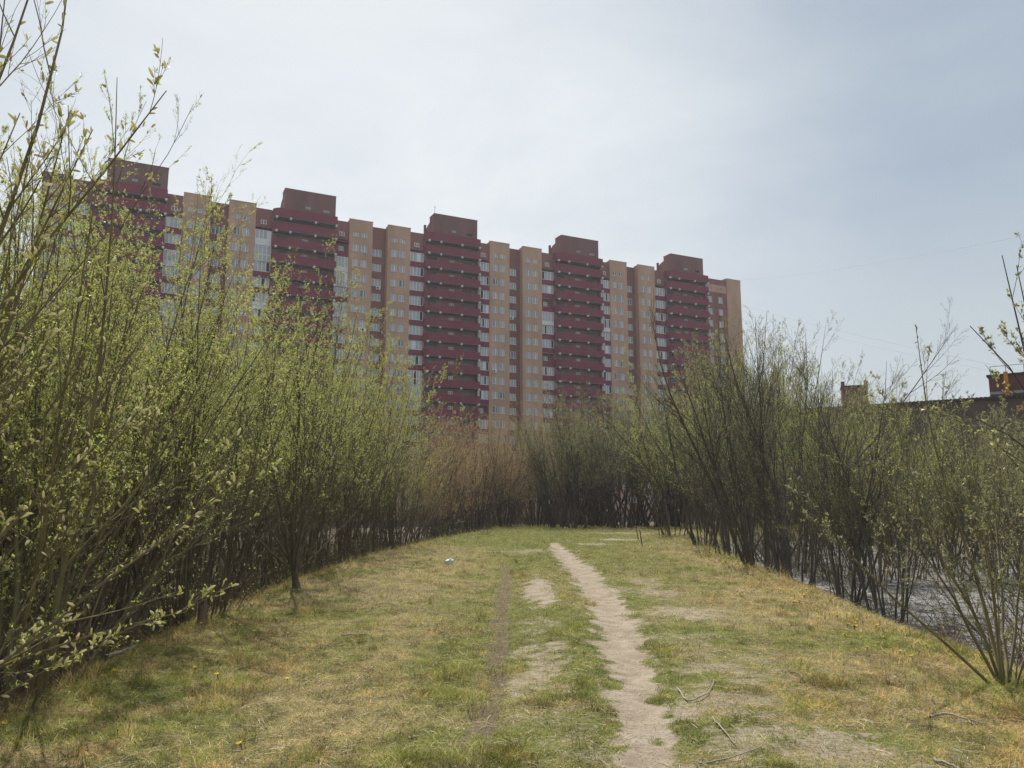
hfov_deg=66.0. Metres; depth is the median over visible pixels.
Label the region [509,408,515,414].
window
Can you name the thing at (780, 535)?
willow shrub
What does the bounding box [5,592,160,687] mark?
bramble
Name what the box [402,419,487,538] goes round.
rusty shrub
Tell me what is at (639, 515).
domed willow
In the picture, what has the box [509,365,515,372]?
window
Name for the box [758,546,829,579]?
bramble
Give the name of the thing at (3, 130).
willow shrub
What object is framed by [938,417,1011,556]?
willow shrub
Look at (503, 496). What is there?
rusty shrub
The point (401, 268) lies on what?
window
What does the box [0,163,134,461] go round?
willow shrub
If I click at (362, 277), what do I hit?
window
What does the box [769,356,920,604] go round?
willow shrub
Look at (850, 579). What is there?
bramble
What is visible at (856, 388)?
rooftop hut
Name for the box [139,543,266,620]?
bramble
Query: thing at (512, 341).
window
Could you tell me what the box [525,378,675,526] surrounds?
domed willow
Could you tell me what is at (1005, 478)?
willow shrub
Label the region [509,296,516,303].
window
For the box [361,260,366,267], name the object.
window
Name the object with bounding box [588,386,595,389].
balcony door
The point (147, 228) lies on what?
willow shrub
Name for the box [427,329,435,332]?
balcony door
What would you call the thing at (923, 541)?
willow shrub
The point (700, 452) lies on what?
willow shrub
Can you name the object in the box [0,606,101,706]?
bramble
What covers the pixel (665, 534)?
bramble
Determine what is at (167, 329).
willow shrub
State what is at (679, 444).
domed willow
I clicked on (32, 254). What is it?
willow shrub
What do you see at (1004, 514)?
willow shrub
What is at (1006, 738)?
grass
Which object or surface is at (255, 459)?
willow shrub
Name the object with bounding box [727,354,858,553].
willow shrub
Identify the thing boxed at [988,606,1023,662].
bramble
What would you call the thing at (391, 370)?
window
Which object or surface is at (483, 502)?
rusty shrub
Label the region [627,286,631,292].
window
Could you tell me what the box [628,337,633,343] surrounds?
window
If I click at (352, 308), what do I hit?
window
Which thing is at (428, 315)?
balcony door
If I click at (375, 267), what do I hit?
window
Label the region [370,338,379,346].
window
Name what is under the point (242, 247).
window
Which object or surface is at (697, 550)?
bramble
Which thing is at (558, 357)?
balcony door
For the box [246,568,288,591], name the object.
bramble
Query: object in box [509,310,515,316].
window
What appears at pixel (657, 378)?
domed willow
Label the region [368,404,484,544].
rusty shrub
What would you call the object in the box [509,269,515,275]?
window
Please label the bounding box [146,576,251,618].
bramble
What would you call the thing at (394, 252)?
window
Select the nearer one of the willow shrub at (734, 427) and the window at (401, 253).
the willow shrub at (734, 427)
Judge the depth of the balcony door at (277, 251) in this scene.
136.89 m
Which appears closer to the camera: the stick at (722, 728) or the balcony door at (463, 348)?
the stick at (722, 728)
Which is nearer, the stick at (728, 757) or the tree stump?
the stick at (728, 757)
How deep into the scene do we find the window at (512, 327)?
156.06 m
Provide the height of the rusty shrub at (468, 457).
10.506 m
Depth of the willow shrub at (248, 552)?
17.35 m
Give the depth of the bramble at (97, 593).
16.71 m
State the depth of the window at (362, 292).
142.03 m
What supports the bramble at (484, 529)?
on the ground at (620, 645)
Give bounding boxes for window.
[240,259,247,267]
[241,243,248,251]
[242,228,248,235]
[350,304,356,311]
[351,289,357,296]
[352,259,357,266]
[352,274,357,281]
[353,244,358,251]
[357,351,363,358]
[359,305,364,312]
[359,320,364,327]
[360,275,365,282]
[360,290,365,297]
[361,245,366,252]
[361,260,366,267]
[369,353,378,361]
[370,308,379,315]
[370,323,379,331]
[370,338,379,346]
[371,278,380,286]
[371,293,380,301]
[372,249,381,257]
[372,264,380,271]
[389,338,395,346]
[389,354,394,361]
[389,369,394,376]
[390,293,396,301]
[390,308,395,315]
[390,323,395,330]
[391,249,396,256]
[391,264,396,271]
[391,279,396,286]
[397,324,403,331]
[397,339,402,346]
[398,294,404,302]
[398,309,403,316]
[399,250,405,258]
[399,265,404,272]
[399,280,404,287]
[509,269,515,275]
[509,282,515,289]
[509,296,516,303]
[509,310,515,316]
[509,323,515,330]
[509,337,515,344]
[509,351,515,358]
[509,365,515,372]
[509,379,515,386]
[509,394,515,400]
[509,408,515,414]
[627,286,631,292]
[627,298,631,304]
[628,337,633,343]
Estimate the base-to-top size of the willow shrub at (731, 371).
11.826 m
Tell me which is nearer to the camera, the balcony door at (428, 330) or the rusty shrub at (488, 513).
the rusty shrub at (488, 513)
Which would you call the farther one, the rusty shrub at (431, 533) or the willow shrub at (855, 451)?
the rusty shrub at (431, 533)
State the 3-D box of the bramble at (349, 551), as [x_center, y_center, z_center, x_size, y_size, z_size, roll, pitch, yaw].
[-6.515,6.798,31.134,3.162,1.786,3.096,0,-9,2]
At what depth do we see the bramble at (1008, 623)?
13.91 m
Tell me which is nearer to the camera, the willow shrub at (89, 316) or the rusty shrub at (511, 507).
the willow shrub at (89, 316)
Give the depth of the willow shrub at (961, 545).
30.07 m
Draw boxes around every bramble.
[0,560,183,698]
[0,567,143,706]
[0,573,88,628]
[0,600,119,698]
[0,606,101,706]
[0,615,64,705]
[0,616,66,738]
[0,624,116,709]
[1,580,135,697]
[4,572,89,653]
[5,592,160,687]
[16,614,114,692]
[22,597,126,656]
[36,560,164,638]
[38,568,118,629]
[39,554,221,652]
[77,563,119,615]
[80,582,244,648]
[86,562,236,639]
[92,546,284,638]
[99,549,241,606]
[100,539,254,642]
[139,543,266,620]
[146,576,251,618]
[156,563,280,620]
[201,555,289,602]
[213,535,310,600]
[216,541,314,585]
[231,544,311,586]
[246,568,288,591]
[249,548,337,588]
[270,536,353,578]
[276,524,370,566]
[276,535,348,573]
[294,522,364,569]
[316,536,381,564]
[352,518,409,547]
[388,521,437,547]
[427,519,458,537]
[474,522,495,534]
[517,510,540,524]
[603,503,650,524]
[654,529,675,539]
[685,530,730,556]
[700,518,780,559]
[708,529,763,557]
[757,533,801,565]
[757,533,825,567]
[758,526,810,555]
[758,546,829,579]
[790,536,852,585]
[817,551,928,603]
[846,573,937,623]
[906,594,1023,653]
[915,584,1023,671]
[949,551,1023,663]
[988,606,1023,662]
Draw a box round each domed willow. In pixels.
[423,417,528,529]
[478,410,605,523]
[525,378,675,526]
[526,382,647,524]
[543,389,657,524]
[553,381,699,525]
[556,374,703,526]
[594,382,732,525]
[610,314,816,524]
[622,400,726,526]
[636,352,807,525]
[641,383,732,524]
[676,309,855,526]
[707,350,886,524]
[775,389,913,525]
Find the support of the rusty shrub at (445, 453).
on the ground at (620, 645)
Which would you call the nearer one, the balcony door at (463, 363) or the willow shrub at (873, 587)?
the willow shrub at (873, 587)
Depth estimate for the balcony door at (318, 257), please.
140.00 m
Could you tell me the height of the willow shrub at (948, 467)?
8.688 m
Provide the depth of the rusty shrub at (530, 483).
75.61 m
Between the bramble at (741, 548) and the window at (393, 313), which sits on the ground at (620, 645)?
the bramble at (741, 548)
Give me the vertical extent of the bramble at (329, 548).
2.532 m
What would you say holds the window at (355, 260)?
in the apartment building at (504, 321)
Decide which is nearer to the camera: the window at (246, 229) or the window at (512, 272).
the window at (246, 229)
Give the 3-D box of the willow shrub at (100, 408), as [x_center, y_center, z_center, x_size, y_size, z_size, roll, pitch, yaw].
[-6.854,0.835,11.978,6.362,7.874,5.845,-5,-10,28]
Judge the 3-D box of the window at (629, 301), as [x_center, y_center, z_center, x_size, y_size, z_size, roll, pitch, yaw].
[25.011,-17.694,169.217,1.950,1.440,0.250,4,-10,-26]
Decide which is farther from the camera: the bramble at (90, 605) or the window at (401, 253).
the window at (401, 253)
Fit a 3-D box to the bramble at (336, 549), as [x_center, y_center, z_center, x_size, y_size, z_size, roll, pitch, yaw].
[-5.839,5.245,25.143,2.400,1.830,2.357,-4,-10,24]
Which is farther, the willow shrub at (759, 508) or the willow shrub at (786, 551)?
the willow shrub at (759, 508)
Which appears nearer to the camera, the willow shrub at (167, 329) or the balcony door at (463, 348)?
the willow shrub at (167, 329)
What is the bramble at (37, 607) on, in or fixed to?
on the ground at (620, 645)
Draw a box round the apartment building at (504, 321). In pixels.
[26,157,748,521]
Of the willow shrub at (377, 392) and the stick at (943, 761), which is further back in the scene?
the willow shrub at (377, 392)
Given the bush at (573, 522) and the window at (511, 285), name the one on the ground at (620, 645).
the bush at (573, 522)
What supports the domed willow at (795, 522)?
on the ground at (620, 645)
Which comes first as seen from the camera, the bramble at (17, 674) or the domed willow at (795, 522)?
the bramble at (17, 674)
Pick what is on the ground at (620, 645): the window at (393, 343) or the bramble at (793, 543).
the bramble at (793, 543)
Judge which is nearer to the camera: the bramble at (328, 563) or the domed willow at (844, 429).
the bramble at (328, 563)
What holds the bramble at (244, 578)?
on the ground at (620, 645)
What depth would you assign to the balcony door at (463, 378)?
149.02 m
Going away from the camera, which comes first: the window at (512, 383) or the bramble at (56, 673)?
the bramble at (56, 673)
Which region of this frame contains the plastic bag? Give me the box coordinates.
[444,557,453,562]
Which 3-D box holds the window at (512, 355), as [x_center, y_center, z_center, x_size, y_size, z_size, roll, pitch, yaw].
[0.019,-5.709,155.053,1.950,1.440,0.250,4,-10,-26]
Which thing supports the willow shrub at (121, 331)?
on the ground at (620, 645)
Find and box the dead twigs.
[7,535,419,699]
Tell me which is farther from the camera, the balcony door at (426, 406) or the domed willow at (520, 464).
the balcony door at (426, 406)
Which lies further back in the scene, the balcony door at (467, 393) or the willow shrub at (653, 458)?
the balcony door at (467, 393)
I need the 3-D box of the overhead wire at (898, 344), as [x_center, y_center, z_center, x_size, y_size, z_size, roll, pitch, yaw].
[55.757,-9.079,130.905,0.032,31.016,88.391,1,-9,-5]
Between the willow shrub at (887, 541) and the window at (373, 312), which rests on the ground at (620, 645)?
the willow shrub at (887, 541)
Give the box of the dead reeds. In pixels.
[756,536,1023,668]
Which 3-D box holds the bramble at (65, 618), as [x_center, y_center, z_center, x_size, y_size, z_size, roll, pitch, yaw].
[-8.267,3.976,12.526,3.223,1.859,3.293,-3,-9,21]
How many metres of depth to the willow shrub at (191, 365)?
36.34 m
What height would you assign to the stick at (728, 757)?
0.031 m
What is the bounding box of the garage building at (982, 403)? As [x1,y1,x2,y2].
[766,394,1023,534]
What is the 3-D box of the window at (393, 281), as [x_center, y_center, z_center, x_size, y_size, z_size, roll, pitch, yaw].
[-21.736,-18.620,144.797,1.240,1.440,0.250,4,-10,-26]
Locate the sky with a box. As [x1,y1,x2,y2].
[0,0,1023,408]
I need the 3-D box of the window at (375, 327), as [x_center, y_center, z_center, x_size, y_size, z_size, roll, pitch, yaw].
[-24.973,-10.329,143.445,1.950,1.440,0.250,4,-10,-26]
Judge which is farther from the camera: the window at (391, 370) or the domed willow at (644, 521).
the window at (391, 370)
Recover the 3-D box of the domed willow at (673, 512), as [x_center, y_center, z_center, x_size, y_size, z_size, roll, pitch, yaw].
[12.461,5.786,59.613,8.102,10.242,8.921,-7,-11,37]
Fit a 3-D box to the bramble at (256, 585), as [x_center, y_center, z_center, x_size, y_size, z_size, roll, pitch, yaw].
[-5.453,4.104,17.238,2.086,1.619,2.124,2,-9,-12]
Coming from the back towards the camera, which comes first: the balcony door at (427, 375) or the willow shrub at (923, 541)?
the balcony door at (427, 375)
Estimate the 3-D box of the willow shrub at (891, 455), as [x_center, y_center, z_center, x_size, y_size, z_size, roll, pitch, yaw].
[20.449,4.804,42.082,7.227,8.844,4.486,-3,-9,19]
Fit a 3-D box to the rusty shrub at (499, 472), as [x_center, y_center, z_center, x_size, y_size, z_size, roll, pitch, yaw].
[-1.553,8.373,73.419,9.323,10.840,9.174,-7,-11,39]
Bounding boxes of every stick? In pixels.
[698,745,763,763]
[712,716,734,743]
[933,757,958,767]
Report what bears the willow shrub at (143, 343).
on the ground at (620, 645)
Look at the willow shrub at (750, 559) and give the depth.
22.15 m
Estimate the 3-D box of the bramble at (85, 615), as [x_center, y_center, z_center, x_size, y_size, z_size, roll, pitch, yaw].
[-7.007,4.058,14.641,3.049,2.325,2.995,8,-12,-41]
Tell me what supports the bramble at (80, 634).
on the ground at (620, 645)
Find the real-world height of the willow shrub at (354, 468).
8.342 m
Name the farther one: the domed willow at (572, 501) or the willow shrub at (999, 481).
the domed willow at (572, 501)
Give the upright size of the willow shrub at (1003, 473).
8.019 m
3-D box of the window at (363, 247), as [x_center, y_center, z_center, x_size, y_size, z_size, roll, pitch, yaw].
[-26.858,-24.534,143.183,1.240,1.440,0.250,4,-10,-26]
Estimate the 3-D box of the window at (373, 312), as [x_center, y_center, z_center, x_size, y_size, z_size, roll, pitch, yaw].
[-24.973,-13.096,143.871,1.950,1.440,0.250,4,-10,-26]
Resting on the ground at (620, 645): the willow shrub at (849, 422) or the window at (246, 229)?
the willow shrub at (849, 422)
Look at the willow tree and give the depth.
15.61 m
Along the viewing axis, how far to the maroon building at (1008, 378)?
73.87 m
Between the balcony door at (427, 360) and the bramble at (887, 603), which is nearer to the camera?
the bramble at (887, 603)
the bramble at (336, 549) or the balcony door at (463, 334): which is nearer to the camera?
the bramble at (336, 549)
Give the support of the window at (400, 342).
in the apartment building at (504, 321)
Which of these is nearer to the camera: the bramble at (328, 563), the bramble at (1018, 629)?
the bramble at (1018, 629)
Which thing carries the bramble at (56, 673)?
on the ground at (620, 645)
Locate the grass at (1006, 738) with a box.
[0,522,1023,767]
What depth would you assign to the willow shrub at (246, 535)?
20.55 m
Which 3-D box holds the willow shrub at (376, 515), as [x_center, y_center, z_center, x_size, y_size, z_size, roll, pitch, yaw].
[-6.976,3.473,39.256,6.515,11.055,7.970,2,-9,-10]
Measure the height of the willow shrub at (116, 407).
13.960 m
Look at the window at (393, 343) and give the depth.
143.21 m
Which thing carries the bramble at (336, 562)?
on the ground at (620, 645)
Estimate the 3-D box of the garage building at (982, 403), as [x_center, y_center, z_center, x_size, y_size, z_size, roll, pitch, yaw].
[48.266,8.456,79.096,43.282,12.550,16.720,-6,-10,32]
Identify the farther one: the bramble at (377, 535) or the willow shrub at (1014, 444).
the bramble at (377, 535)
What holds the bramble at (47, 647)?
on the ground at (620, 645)
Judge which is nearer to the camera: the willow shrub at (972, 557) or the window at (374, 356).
the willow shrub at (972, 557)
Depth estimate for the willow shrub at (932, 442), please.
39.97 m
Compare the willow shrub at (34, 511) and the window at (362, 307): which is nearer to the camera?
the willow shrub at (34, 511)
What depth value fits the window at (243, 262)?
133.49 m
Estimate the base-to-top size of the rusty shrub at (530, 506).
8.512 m
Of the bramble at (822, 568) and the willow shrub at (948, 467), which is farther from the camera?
the willow shrub at (948, 467)
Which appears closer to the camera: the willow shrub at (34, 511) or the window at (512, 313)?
the willow shrub at (34, 511)
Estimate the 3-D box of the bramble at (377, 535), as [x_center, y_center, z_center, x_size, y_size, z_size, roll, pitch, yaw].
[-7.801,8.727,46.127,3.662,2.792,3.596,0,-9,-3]
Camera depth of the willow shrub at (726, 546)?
26.08 m
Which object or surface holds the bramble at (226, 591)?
on the ground at (620, 645)
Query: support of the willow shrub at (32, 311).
on the ground at (620, 645)
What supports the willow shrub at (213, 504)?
on the ground at (620, 645)
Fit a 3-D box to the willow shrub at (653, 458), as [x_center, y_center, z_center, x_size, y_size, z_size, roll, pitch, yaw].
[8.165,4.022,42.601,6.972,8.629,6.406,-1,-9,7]
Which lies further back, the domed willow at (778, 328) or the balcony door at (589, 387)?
the balcony door at (589, 387)
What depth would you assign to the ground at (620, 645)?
7.67 m
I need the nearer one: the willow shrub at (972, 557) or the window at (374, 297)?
the willow shrub at (972, 557)
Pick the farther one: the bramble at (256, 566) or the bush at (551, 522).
the bush at (551, 522)
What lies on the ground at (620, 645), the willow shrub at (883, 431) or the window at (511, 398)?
the willow shrub at (883, 431)
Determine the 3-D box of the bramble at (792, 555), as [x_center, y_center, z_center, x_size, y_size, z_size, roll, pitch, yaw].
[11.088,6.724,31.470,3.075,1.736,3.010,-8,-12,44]
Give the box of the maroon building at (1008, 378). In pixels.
[986,364,1023,396]
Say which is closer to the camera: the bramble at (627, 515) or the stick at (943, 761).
the stick at (943, 761)
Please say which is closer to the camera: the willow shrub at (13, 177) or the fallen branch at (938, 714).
the fallen branch at (938, 714)
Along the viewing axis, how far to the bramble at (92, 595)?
19.88 m
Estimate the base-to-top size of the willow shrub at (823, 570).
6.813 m
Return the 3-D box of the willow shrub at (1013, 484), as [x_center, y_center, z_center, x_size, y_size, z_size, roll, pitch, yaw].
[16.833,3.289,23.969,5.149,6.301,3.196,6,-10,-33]
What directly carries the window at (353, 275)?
in the apartment building at (504, 321)
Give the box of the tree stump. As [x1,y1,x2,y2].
[197,596,207,625]
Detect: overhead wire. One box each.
[740,236,1020,280]
[747,306,1020,370]
[753,314,988,370]
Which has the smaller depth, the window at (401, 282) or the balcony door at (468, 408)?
the window at (401, 282)
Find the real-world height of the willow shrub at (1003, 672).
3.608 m
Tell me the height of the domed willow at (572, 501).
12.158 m
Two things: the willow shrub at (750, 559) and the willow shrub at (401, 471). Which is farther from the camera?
the willow shrub at (401, 471)
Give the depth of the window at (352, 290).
141.33 m
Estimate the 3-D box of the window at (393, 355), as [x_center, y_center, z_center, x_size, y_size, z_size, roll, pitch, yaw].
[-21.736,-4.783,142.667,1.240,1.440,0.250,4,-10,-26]
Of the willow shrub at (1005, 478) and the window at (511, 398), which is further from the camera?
the window at (511, 398)
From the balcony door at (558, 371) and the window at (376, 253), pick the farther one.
the balcony door at (558, 371)
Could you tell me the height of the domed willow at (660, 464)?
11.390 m
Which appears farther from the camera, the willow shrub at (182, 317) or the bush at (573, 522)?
the bush at (573, 522)
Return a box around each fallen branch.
[677,679,714,700]
[929,712,982,723]
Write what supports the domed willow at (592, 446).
on the ground at (620, 645)
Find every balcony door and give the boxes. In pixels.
[276,250,286,253]
[317,256,327,259]
[425,403,434,408]
[426,344,435,347]
[426,358,434,362]
[426,373,434,377]
[427,285,435,288]
[427,314,435,318]
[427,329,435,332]
[461,376,470,380]
[461,391,470,395]
[461,406,470,410]
[462,333,470,336]
[462,347,470,351]
[462,362,470,365]
[557,356,564,359]
[557,370,564,373]
[557,383,564,387]
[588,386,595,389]
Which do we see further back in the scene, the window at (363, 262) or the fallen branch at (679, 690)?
the window at (363, 262)
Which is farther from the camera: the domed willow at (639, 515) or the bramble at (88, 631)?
the domed willow at (639, 515)
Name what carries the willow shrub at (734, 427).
on the ground at (620, 645)
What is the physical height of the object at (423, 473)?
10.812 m
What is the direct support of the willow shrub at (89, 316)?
on the ground at (620, 645)
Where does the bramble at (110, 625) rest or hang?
on the ground at (620, 645)
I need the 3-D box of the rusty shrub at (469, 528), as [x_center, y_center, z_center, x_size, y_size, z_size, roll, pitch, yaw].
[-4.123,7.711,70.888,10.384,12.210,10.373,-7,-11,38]
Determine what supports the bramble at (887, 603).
on the ground at (620, 645)
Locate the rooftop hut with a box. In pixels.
[840,380,868,405]
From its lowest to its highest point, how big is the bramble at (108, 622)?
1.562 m
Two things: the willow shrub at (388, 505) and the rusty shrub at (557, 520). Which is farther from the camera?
the rusty shrub at (557, 520)
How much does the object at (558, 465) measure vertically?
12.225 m
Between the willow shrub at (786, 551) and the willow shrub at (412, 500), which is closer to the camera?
the willow shrub at (786, 551)
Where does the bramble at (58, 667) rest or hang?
on the ground at (620, 645)
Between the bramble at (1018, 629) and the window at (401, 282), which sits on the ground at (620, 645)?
the bramble at (1018, 629)
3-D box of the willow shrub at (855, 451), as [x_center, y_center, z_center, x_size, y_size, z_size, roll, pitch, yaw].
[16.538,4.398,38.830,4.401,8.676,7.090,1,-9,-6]
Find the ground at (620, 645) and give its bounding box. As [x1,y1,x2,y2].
[0,517,1023,767]
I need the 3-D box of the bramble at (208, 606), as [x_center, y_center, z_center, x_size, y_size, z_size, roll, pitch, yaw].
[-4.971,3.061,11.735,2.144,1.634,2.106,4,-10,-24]
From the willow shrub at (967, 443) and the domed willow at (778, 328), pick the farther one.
the domed willow at (778, 328)
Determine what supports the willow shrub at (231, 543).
on the ground at (620, 645)
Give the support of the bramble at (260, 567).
on the ground at (620, 645)
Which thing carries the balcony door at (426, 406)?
in the apartment building at (504, 321)
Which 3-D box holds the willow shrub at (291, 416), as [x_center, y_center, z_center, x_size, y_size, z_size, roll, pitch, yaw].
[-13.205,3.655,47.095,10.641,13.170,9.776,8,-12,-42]
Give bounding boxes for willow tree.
[116,245,463,588]
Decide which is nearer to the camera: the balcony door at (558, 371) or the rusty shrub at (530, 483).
the rusty shrub at (530, 483)
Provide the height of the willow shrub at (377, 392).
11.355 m
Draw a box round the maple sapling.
[918,231,1023,516]
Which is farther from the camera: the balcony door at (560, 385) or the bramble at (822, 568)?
the balcony door at (560, 385)
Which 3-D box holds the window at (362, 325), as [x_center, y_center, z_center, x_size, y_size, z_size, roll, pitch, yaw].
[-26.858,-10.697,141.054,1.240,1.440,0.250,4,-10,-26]
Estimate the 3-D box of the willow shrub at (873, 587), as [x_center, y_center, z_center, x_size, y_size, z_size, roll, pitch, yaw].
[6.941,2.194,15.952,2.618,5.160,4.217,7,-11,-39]
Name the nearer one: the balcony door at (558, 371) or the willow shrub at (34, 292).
the willow shrub at (34, 292)
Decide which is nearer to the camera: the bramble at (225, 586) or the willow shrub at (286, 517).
the bramble at (225, 586)
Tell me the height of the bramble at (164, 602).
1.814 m
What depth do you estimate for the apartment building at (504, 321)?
148.28 m
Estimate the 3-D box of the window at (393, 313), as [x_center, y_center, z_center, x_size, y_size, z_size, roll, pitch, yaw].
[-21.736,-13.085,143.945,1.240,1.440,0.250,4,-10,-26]
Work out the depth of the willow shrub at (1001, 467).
49.16 m
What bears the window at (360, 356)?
in the apartment building at (504, 321)
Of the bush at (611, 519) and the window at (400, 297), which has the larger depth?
the window at (400, 297)
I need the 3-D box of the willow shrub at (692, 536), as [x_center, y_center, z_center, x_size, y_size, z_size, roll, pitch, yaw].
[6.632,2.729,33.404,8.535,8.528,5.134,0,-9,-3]
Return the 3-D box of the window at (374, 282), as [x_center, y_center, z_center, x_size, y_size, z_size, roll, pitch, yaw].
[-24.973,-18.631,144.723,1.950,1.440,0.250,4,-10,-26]
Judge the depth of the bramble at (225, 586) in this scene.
12.06 m
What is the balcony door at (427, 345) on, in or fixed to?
in the apartment building at (504, 321)
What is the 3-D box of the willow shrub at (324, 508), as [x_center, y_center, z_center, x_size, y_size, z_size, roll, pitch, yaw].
[-6.096,0.735,20.599,5.504,9.340,6.734,3,-9,-16]
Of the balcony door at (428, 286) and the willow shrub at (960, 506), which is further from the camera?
the balcony door at (428, 286)
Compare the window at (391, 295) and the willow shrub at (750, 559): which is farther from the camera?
the window at (391, 295)
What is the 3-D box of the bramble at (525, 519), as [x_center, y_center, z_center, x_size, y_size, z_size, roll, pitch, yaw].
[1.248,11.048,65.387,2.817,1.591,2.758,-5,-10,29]
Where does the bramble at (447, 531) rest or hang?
on the ground at (620, 645)
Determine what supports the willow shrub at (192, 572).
on the ground at (620, 645)
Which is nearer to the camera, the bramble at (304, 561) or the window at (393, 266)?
the bramble at (304, 561)
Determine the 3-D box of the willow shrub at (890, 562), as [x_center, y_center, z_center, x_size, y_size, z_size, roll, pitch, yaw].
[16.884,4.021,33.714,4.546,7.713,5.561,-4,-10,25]
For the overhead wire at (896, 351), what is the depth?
117.89 m
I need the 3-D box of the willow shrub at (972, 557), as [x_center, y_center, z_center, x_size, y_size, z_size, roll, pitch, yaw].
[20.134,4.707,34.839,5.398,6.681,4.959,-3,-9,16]
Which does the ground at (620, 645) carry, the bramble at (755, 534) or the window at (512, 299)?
the bramble at (755, 534)
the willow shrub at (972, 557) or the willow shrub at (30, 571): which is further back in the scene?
the willow shrub at (972, 557)
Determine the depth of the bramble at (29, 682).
6.21 m
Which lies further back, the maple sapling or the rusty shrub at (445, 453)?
the rusty shrub at (445, 453)
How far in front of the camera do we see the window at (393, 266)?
145.29 m
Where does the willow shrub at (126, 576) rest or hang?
on the ground at (620, 645)
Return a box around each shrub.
[0,0,281,697]
[0,32,290,714]
[0,113,331,678]
[0,125,253,693]
[0,126,256,703]
[0,139,286,702]
[0,142,288,672]
[0,161,120,511]
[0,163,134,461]
[0,171,191,645]
[0,178,73,434]
[0,218,260,605]
[0,219,194,664]
[0,226,160,600]
[0,238,80,582]
[2,247,156,462]
[18,215,220,579]
[28,214,347,615]
[37,182,351,639]
[43,219,386,627]
[54,317,170,557]
[73,232,331,585]
[119,317,373,598]
[120,285,302,562]
[162,305,331,569]
[165,248,386,588]
[168,349,278,548]
[195,339,377,546]
[198,291,390,584]
[212,304,365,557]
[235,311,427,570]
[237,303,446,572]
[275,345,443,558]
[307,343,434,561]
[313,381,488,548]
[314,364,455,548]
[351,380,470,549]
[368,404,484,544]
[371,404,493,539]
[393,411,481,537]
[397,412,542,533]
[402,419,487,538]
[404,410,507,534]
[415,402,514,532]
[429,422,558,527]
[442,414,532,529]
[465,415,540,526]
[478,424,556,524]
[480,421,585,525]
[492,392,596,524]
[498,412,580,523]
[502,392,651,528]
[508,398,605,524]
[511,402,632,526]
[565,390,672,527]
[570,362,750,545]
[599,385,716,535]
[619,319,816,560]
[635,288,969,572]
[648,354,777,532]
[658,355,807,529]
[661,332,866,587]
[669,314,833,560]
[669,347,846,573]
[697,331,838,562]
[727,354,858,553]
[745,389,912,579]
[749,371,952,625]
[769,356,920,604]
[776,384,958,582]
[781,367,911,545]
[785,324,1023,687]
[797,392,898,559]
[816,369,930,545]
[837,395,959,552]
[843,404,988,580]
[847,391,957,566]
[850,385,1023,660]
[860,369,979,556]
[885,402,1023,641]
[885,404,1023,572]
[898,417,1017,580]
[903,413,1021,563]
[908,417,986,546]
[920,407,1023,586]
[923,406,1023,573]
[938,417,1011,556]
[941,411,1023,572]
[956,413,1023,546]
[972,426,1023,546]
[982,413,1023,542]
[995,410,1023,511]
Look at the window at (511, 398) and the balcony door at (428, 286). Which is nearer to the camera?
the balcony door at (428, 286)
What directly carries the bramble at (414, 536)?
on the ground at (620, 645)
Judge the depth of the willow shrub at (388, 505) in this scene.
30.43 m
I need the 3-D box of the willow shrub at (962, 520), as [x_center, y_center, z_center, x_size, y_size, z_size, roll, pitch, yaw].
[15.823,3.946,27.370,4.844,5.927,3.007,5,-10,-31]
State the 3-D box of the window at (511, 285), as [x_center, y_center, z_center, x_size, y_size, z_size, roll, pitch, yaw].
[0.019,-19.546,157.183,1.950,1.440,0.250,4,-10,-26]
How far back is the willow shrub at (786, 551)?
20.34 m
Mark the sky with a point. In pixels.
(756, 140)
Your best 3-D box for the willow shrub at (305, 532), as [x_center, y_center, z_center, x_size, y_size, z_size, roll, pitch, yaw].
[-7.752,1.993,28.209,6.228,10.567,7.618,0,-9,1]
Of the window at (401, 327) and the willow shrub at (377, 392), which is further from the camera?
the window at (401, 327)
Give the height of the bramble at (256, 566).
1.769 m
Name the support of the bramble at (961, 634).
on the ground at (620, 645)
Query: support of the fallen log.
on the ground at (620, 645)
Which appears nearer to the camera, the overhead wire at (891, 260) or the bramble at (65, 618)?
the bramble at (65, 618)
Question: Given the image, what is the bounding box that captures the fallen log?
[104,644,138,658]
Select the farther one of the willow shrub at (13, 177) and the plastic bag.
the plastic bag
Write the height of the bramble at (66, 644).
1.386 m
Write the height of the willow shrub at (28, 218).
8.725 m
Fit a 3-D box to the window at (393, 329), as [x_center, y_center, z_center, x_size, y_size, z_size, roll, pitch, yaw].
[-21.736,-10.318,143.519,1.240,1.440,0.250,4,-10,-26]
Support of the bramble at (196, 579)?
on the ground at (620, 645)
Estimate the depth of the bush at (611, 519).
56.83 m

